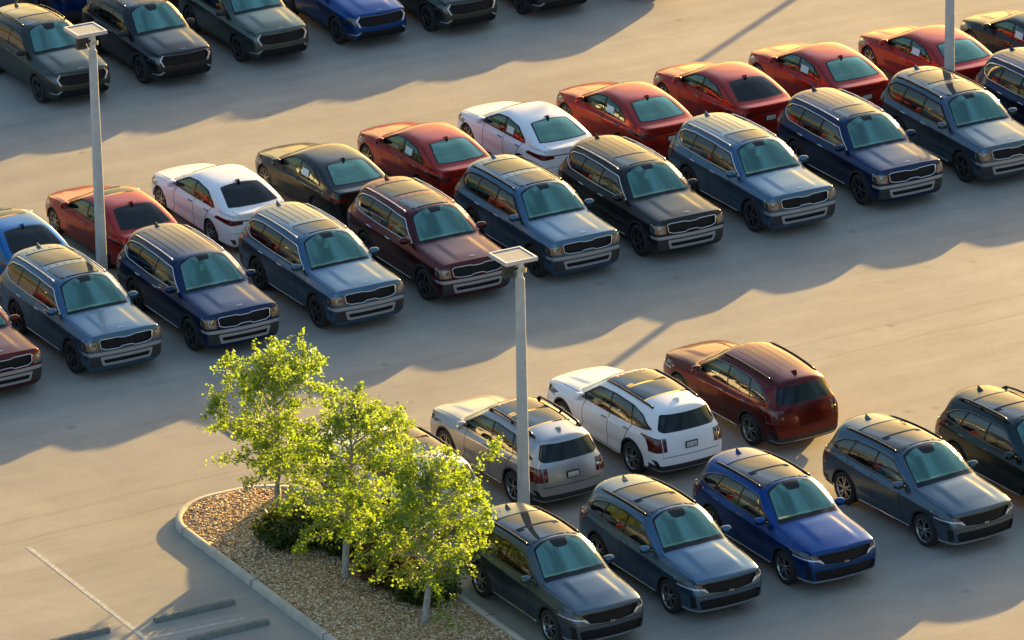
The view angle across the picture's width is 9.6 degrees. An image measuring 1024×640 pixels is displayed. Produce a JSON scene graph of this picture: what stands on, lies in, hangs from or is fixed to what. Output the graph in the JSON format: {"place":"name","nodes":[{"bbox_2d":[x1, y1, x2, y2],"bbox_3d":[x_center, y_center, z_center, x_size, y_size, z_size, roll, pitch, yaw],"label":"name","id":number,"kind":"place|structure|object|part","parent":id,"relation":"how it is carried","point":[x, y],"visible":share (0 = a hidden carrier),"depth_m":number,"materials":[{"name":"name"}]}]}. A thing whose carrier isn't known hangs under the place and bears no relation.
{"place":"outdoors","nodes":[
{"label":"outdoors","id":0,"kind":"place"},
{"bbox_2d":[0,0,18,6],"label":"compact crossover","id":1,"kind":"object","parent":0,"point":[5,2],"visible":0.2,"depth_m":159.92,"materials":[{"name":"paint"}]},
{"bbox_2d":[222,416,269,436],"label":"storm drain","id":2,"kind":"object","parent":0,"point":[230,431],"visible":0.14,"depth_m":134.70,"materials":[{"name":"grey metal"}]},
{"bbox_2d":[0,0,1023,639],"bbox_3d":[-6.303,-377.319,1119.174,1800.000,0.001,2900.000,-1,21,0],"label":"ground","id":3,"kind":"structure","parent":0,"point":[910,310],"depth_m":139.91,"materials":[{"name":"concrete"}]},
{"bbox_2d":[0,307,41,390],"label":"suv","id":4,"kind":"object","parent":3,"relation":"on","point":[20,360],"visible":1,"depth_m":136.46,"materials":[{"name":"red paint"}]},
{"bbox_2d":[0,207,68,275],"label":"sedan","id":5,"kind":"object","parent":3,"relation":"on","point":[21,228],"visible":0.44,"depth_m":142.84,"materials":[{"name":"blue paint"}]},
{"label":"rear window","id":6,"kind":"part","parent":5,"relation":"part of","materials":[{"name":"black glass"}]},
{"bbox_2d":[0,2,109,102],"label":"compact crossover","id":7,"kind":"object","parent":3,"relation":"on","point":[43,57],"visible":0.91,"depth_m":155.92,"materials":[{"name":"grey paint"}]},
{"bbox_2d":[56,22,65,27],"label":"side window","id":8,"kind":"structure","parent":7,"relation":"in","point":[63,25],"depth_m":157.67,"materials":[{"name":"teal glass"}]},
{"bbox_2d":[27,0,88,20],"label":"compact crossover","id":9,"kind":"object","parent":3,"relation":"on","point":[69,10],"visible":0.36,"depth_m":160.93,"materials":[{"name":"blue paint"}]},
{"bbox_2d":[49,626,110,639],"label":"wheel stop","id":10,"kind":"object","parent":3,"relation":"on","point":[95,632],"visible":1,"depth_m":124.17,"materials":[{"name":"concrete"}]},
{"bbox_2d":[0,243,161,372],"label":"suv","id":11,"kind":"object","parent":3,"relation":"on","point":[48,293],"visible":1,"depth_m":138.78,"materials":[{"name":"blue paint"}]},
{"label":"rear window","id":12,"kind":"part","parent":11,"relation":"part of","materials":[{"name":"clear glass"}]},
{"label":"side window","id":13,"kind":"part","parent":11,"relation":"part of","materials":[{"name":"teal glass"}]},
{"bbox_2d":[64,22,107,271],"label":"lamp post","id":14,"kind":"object","parent":3,"relation":"on","point":[80,33],"visible":0.94,"depth_m":141.42,"materials":[{"name":"metal"}]},
{"bbox_2d":[27,547,149,639],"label":"painted line","id":15,"kind":"object","parent":3,"relation":"on","point":[87,593],"visible":1,"depth_m":126.29,"materials":[{"name":"white paint"}]},
{"bbox_2d":[45,185,176,267],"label":"sedan","id":16,"kind":"object","parent":3,"relation":"on","point":[129,210],"visible":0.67,"depth_m":144.61,"materials":[{"name":"red paint"}]},
{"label":"rear window","id":17,"kind":"part","parent":16,"relation":"part of","materials":[{"name":"black glass"}]},
{"bbox_2d":[82,0,211,82],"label":"compact crossover","id":18,"kind":"object","parent":3,"relation":"on","point":[157,40],"visible":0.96,"depth_m":157.15,"materials":[{"name":"grey paint"}]},
{"bbox_2d":[156,3,167,11],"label":"side window","id":19,"kind":"structure","parent":18,"relation":"in","point":[163,6],"depth_m":158.95,"materials":[{"name":"teal glass"}]},
{"bbox_2d":[168,6,180,19],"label":"side window","id":20,"kind":"structure","parent":18,"relation":"in","point":[171,11],"depth_m":158.52,"materials":[{"name":"teal glass"}]},
{"bbox_2d":[153,599,235,622],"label":"wheel stop","id":21,"kind":"object","parent":3,"relation":"on","point":[194,610],"visible":1,"depth_m":125.21,"materials":[{"name":"concrete"}]},
{"bbox_2d":[149,617,243,638],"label":"painted line","id":22,"kind":"object","parent":3,"relation":"on","point":[194,628],"visible":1,"depth_m":124.54,"materials":[{"name":"white paint"}]},
{"bbox_2d":[117,221,278,350],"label":"suv","id":23,"kind":"object","parent":3,"relation":"on","point":[166,271],"visible":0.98,"depth_m":139.98,"materials":[{"name":"blue paint"}]},
{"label":"rear window","id":24,"kind":"part","parent":23,"relation":"part of","materials":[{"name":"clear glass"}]},
{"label":"side window","id":25,"kind":"part","parent":23,"relation":"part of","materials":[{"name":"teal glass"}]},
{"bbox_2d":[151,163,284,247],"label":"sedan","id":26,"kind":"object","parent":3,"relation":"on","point":[219,204],"visible":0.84,"depth_m":145.72,"materials":[{"name":"white metal"}]},
{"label":"rear window","id":27,"kind":"part","parent":26,"relation":"part of","materials":[{"name":"black glass"}]},
{"bbox_2d":[187,619,269,639],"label":"wheel stop","id":28,"kind":"object","parent":3,"relation":"on","point":[216,633],"visible":1,"depth_m":124.26,"materials":[{"name":"concrete"}]},
{"bbox_2d":[178,0,307,61],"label":"compact crossover","id":29,"kind":"object","parent":3,"relation":"on","point":[256,29],"visible":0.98,"depth_m":158.33,"materials":[{"name":"grey paint"}]},
{"bbox_2d":[255,142,384,224],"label":"sedan","id":30,"kind":"object","parent":3,"relation":"on","point":[302,172],"visible":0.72,"depth_m":147.38,"materials":[{"name":"paint"}]},
{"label":"side window","id":31,"kind":"part","parent":30,"relation":"part of","materials":[{"name":"teal glass"}]},
{"bbox_2d":[238,200,403,326],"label":"suv","id":32,"kind":"object","parent":3,"relation":"on","point":[326,268],"visible":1,"depth_m":141.26,"materials":[{"name":"blue paint"}]},
{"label":"rear window","id":33,"kind":"part","parent":32,"relation":"part of","materials":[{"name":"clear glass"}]},
{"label":"side window","id":34,"kind":"part","parent":32,"relation":"part of","materials":[{"name":"teal glass"}]},
{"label":"side window","id":35,"kind":"part","parent":32,"relation":"part of","materials":[{"name":"teal glass"}]},
{"bbox_2d":[285,0,406,43],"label":"compact crossover","id":36,"kind":"object","parent":3,"relation":"on","point":[345,21],"visible":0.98,"depth_m":159.28,"materials":[{"name":"blue paint"}]},
{"bbox_2d":[175,484,525,639],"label":"kerb","id":37,"kind":"structure","parent":3,"relation":"on","point":[254,583],"depth_m":126.49,"materials":[{"name":"concrete"}]},
{"bbox_2d":[182,487,514,639],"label":"gravel bed","id":38,"kind":"object","parent":37,"relation":"in","point":[322,585],"visible":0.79,"depth_m":125.97,"materials":[{"name":"brown gravel"}]},
{"bbox_2d":[197,327,335,506],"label":"tree","id":39,"kind":"object","parent":38,"relation":"on","point":[272,373],"visible":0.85,"depth_m":128.20,"materials":[{"name":"green plant"}]},
{"bbox_2d":[248,495,329,555],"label":"shrub","id":40,"kind":"object","parent":38,"relation":"on","point":[275,529],"visible":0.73,"depth_m":127.82,"materials":[{"name":"green plant"}]},
{"bbox_2d":[265,378,428,578],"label":"tree","id":41,"kind":"object","parent":38,"relation":"on","point":[351,423],"visible":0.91,"depth_m":125.44,"materials":[{"name":"green plant"}]},
{"bbox_2d":[311,502,393,559],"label":"shrub","id":42,"kind":"object","parent":38,"relation":"on","point":[333,549],"visible":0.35,"depth_m":127.28,"materials":[{"name":"green plant"}]},
{"bbox_2d":[351,536,419,590],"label":"shrub","id":43,"kind":"object","parent":38,"relation":"on","point":[367,573],"visible":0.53,"depth_m":125.84,"materials":[{"name":"green plant"}]},
{"bbox_2d":[336,432,507,631],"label":"tree","id":44,"kind":"object","parent":38,"relation":"on","point":[432,514],"visible":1,"depth_m":123.15,"materials":[{"name":"green plant"}]},
{"bbox_2d":[384,554,463,607],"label":"shrub","id":45,"kind":"object","parent":38,"relation":"on","point":[407,595],"visible":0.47,"depth_m":125.06,"materials":[{"name":"green plant"}]},
{"bbox_2d":[314,426,483,534],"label":"suv","id":46,"kind":"object","parent":3,"relation":"on","point":[422,435],"visible":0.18,"depth_m":129.30,"materials":[{"name":"white paint"}]},
{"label":"rear window","id":47,"kind":"part","parent":46,"relation":"part of","materials":[{"name":"black glass"}]},
{"bbox_2d":[357,122,489,201],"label":"sedan","id":48,"kind":"object","parent":3,"relation":"on","point":[407,149],"visible":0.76,"depth_m":148.71,"materials":[{"name":"red paint"}]},
{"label":"side window","id":49,"kind":"part","parent":48,"relation":"part of","materials":[{"name":"teal glass"}]},
{"bbox_2d":[347,174,509,299],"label":"suv","id":50,"kind":"object","parent":3,"relation":"on","point":[433,241],"visible":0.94,"depth_m":142.80,"materials":[{"name":"red paint"}]},
{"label":"side window","id":51,"kind":"part","parent":50,"relation":"part of","materials":[{"name":"teal glass"}]},
{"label":"side window","id":52,"kind":"part","parent":50,"relation":"part of","materials":[{"name":"teal glass"}]},
{"bbox_2d":[399,0,496,30],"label":"compact crossover","id":53,"kind":"object","parent":3,"relation":"on","point":[434,15],"visible":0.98,"depth_m":160.00,"materials":[{"name":"grey paint"}]},
{"bbox_2d":[488,246,537,504],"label":"lamp post","id":54,"kind":"object","parent":3,"relation":"on","point":[508,259],"visible":0.94,"depth_m":127.00,"materials":[{"name":"metal"}]},
{"bbox_2d":[430,394,603,503],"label":"suv","id":55,"kind":"object","parent":3,"relation":"on","point":[566,461],"visible":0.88,"depth_m":130.37,"materials":[{"name":"silver paint"}]},
{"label":"rear window","id":56,"kind":"part","parent":55,"relation":"part of","materials":[{"name":"black glass"}]},
{"bbox_2d":[458,101,592,174],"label":"sedan","id":57,"kind":"object","parent":3,"relation":"on","point":[546,135],"visible":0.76,"depth_m":150.03,"materials":[{"name":"white metal"}]},
{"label":"side window","id":58,"kind":"part","parent":57,"relation":"part of","materials":[{"name":"teal glass"}]},
{"bbox_2d":[454,153,619,276],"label":"suv","id":59,"kind":"object","parent":3,"relation":"on","point":[551,221],"visible":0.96,"depth_m":144.09,"materials":[{"name":"blue paint"}]},
{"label":"side window","id":60,"kind":"part","parent":59,"relation":"part of","materials":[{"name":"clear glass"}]},
{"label":"side window","id":61,"kind":"part","parent":59,"relation":"part of","materials":[{"name":"teal glass"}]},
{"bbox_2d":[512,0,586,13],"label":"compact crossover","id":62,"kind":"object","parent":3,"relation":"on","point":[524,6],"visible":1,"depth_m":161.23,"materials":[{"name":"grey paint"}]},
{"bbox_2d":[462,502,642,639],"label":"suv","id":63,"kind":"object","parent":3,"relation":"on","point":[559,578],"visible":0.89,"depth_m":124.22,"materials":[{"name":"grey paint"}]},
{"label":"side window","id":64,"kind":"part","parent":63,"relation":"part of","materials":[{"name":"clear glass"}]},
{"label":"side window","id":65,"kind":"part","parent":63,"relation":"part of","materials":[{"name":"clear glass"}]},
{"bbox_2d":[556,81,691,157],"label":"sedan","id":66,"kind":"object","parent":3,"relation":"on","point":[651,116],"visible":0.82,"depth_m":151.27,"materials":[{"name":"red paint"}]},
{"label":"side window","id":67,"kind":"part","parent":66,"relation":"part of","materials":[{"name":"teal glass"}]},
{"bbox_2d":[547,366,721,473],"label":"suv","id":68,"kind":"object","parent":3,"relation":"on","point":[657,421],"visible":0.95,"depth_m":131.80,"materials":[{"name":"white paint"}]},
{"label":"rear window","id":69,"kind":"part","parent":68,"relation":"part of","materials":[{"name":"black glass"}]},
{"bbox_2d":[558,133,723,255],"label":"suv","id":70,"kind":"object","parent":3,"relation":"on","point":[647,201],"visible":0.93,"depth_m":145.19,"materials":[{"name":"black paint"}]},
{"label":"side window","id":71,"kind":"part","parent":70,"relation":"part of","materials":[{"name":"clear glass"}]},
{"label":"side window","id":72,"kind":"part","parent":70,"relation":"part of","materials":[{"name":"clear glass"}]},
{"bbox_2d":[579,474,761,613],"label":"suv","id":73,"kind":"object","parent":3,"relation":"on","point":[679,549],"visible":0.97,"depth_m":125.64,"materials":[{"name":"blue paint"}]},
{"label":"side window","id":74,"kind":"part","parent":73,"relation":"part of","materials":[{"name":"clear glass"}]},
{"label":"side window","id":75,"kind":"part","parent":73,"relation":"part of","materials":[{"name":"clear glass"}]},
{"bbox_2d":[653,61,790,133],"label":"sedan","id":76,"kind":"object","parent":3,"relation":"on","point":[752,94],"visible":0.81,"depth_m":152.33,"materials":[{"name":"red paint"}]},
{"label":"rear window","id":77,"kind":"part","parent":76,"relation":"part of","materials":[{"name":"black glass"}]},
{"bbox_2d":[663,340,837,445],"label":"suv","id":78,"kind":"object","parent":3,"relation":"on","point":[760,392],"visible":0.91,"depth_m":133.20,"materials":[{"name":"red paint"}]},
{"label":"rear window","id":79,"kind":"part","parent":78,"relation":"part of","materials":[{"name":"black glass"}]},
{"bbox_2d":[668,111,835,231],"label":"suv","id":80,"kind":"object","parent":3,"relation":"on","point":[760,178],"visible":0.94,"depth_m":146.72,"materials":[{"name":"blue paint"}]},
{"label":"side window","id":81,"kind":"part","parent":80,"relation":"part of","materials":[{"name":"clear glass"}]},
{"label":"side window","id":82,"kind":"part","parent":80,"relation":"part of","materials":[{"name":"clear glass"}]},
{"bbox_2d":[693,447,875,584],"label":"suv","id":83,"kind":"object","parent":3,"relation":"on","point":[795,522],"visible":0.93,"depth_m":126.92,"materials":[{"name":"blue paint"}]},
{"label":"side window","id":84,"kind":"part","parent":83,"relation":"part of","materials":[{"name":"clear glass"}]},
{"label":"side window","id":85,"kind":"part","parent":83,"relation":"part of","materials":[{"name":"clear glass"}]},
{"bbox_2d":[748,42,889,105],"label":"sedan","id":86,"kind":"object","parent":3,"relation":"on","point":[791,69],"visible":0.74,"depth_m":154.02,"materials":[{"name":"red paint"}]},
{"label":"side window","id":87,"kind":"part","parent":86,"relation":"part of","materials":[{"name":"teal glass"}]},
{"bbox_2d":[775,86,942,204],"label":"suv","id":88,"kind":"object","parent":3,"relation":"on","point":[867,151],"visible":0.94,"depth_m":148.34,"materials":[{"name":"blue paint"}]},
{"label":"side window","id":89,"kind":"part","parent":88,"relation":"part of","materials":[{"name":"teal glass"}]},
{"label":"side window","id":90,"kind":"part","parent":88,"relation":"part of","materials":[{"name":"teal glass"}]},
{"bbox_2d":[822,413,1013,546],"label":"suv","id":91,"kind":"object","parent":3,"relation":"on","point":[932,488],"visible":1,"depth_m":128.74,"materials":[{"name":"grey paint"}]},
{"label":"side window","id":92,"kind":"part","parent":91,"relation":"part of","materials":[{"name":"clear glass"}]},
{"bbox_2d":[858,25,991,82],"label":"sedan","id":93,"kind":"object","parent":3,"relation":"on","point":[893,50],"visible":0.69,"depth_m":155.43,"materials":[{"name":"red paint"}]},
{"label":"side window","id":94,"kind":"part","parent":93,"relation":"part of","materials":[{"name":"teal glass"}]},
{"bbox_2d":[944,0,954,73],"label":"lamp post","id":95,"kind":"object","parent":3,"relation":"on","point":[949,57],"visible":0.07,"depth_m":152.54,"materials":[{"name":"metal"}]},
{"bbox_2d":[878,64,1023,181],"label":"suv","id":96,"kind":"object","parent":3,"relation":"on","point":[971,131],"visible":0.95,"depth_m":149.87,"materials":[{"name":"grey paint"}]},
{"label":"side window","id":97,"kind":"part","parent":96,"relation":"part of","materials":[{"name":"teal glass"}]},
{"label":"side window","id":98,"kind":"part","parent":96,"relation":"part of","materials":[{"name":"teal glass"}]},
{"bbox_2d":[935,385,1023,498],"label":"suv","id":99,"kind":"object","parent":3,"relation":"on","point":[983,425],"visible":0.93,"depth_m":130.73,"materials":[{"name":"black paint"}]},
{"bbox_2d":[960,10,1023,53],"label":"sedan","id":100,"kind":"object","parent":3,"relation":"on","point":[992,32],"visible":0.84,"depth_m":157.06,"materials":[{"name":"grey paint"}]},
{"bbox_2d":[974,45,1023,124],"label":"suv","id":101,"kind":"object","parent":3,"relation":"on","point":[1000,76],"visible":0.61,"depth_m":152.26,"materials":[{"name":"blue paint"}]}
]}

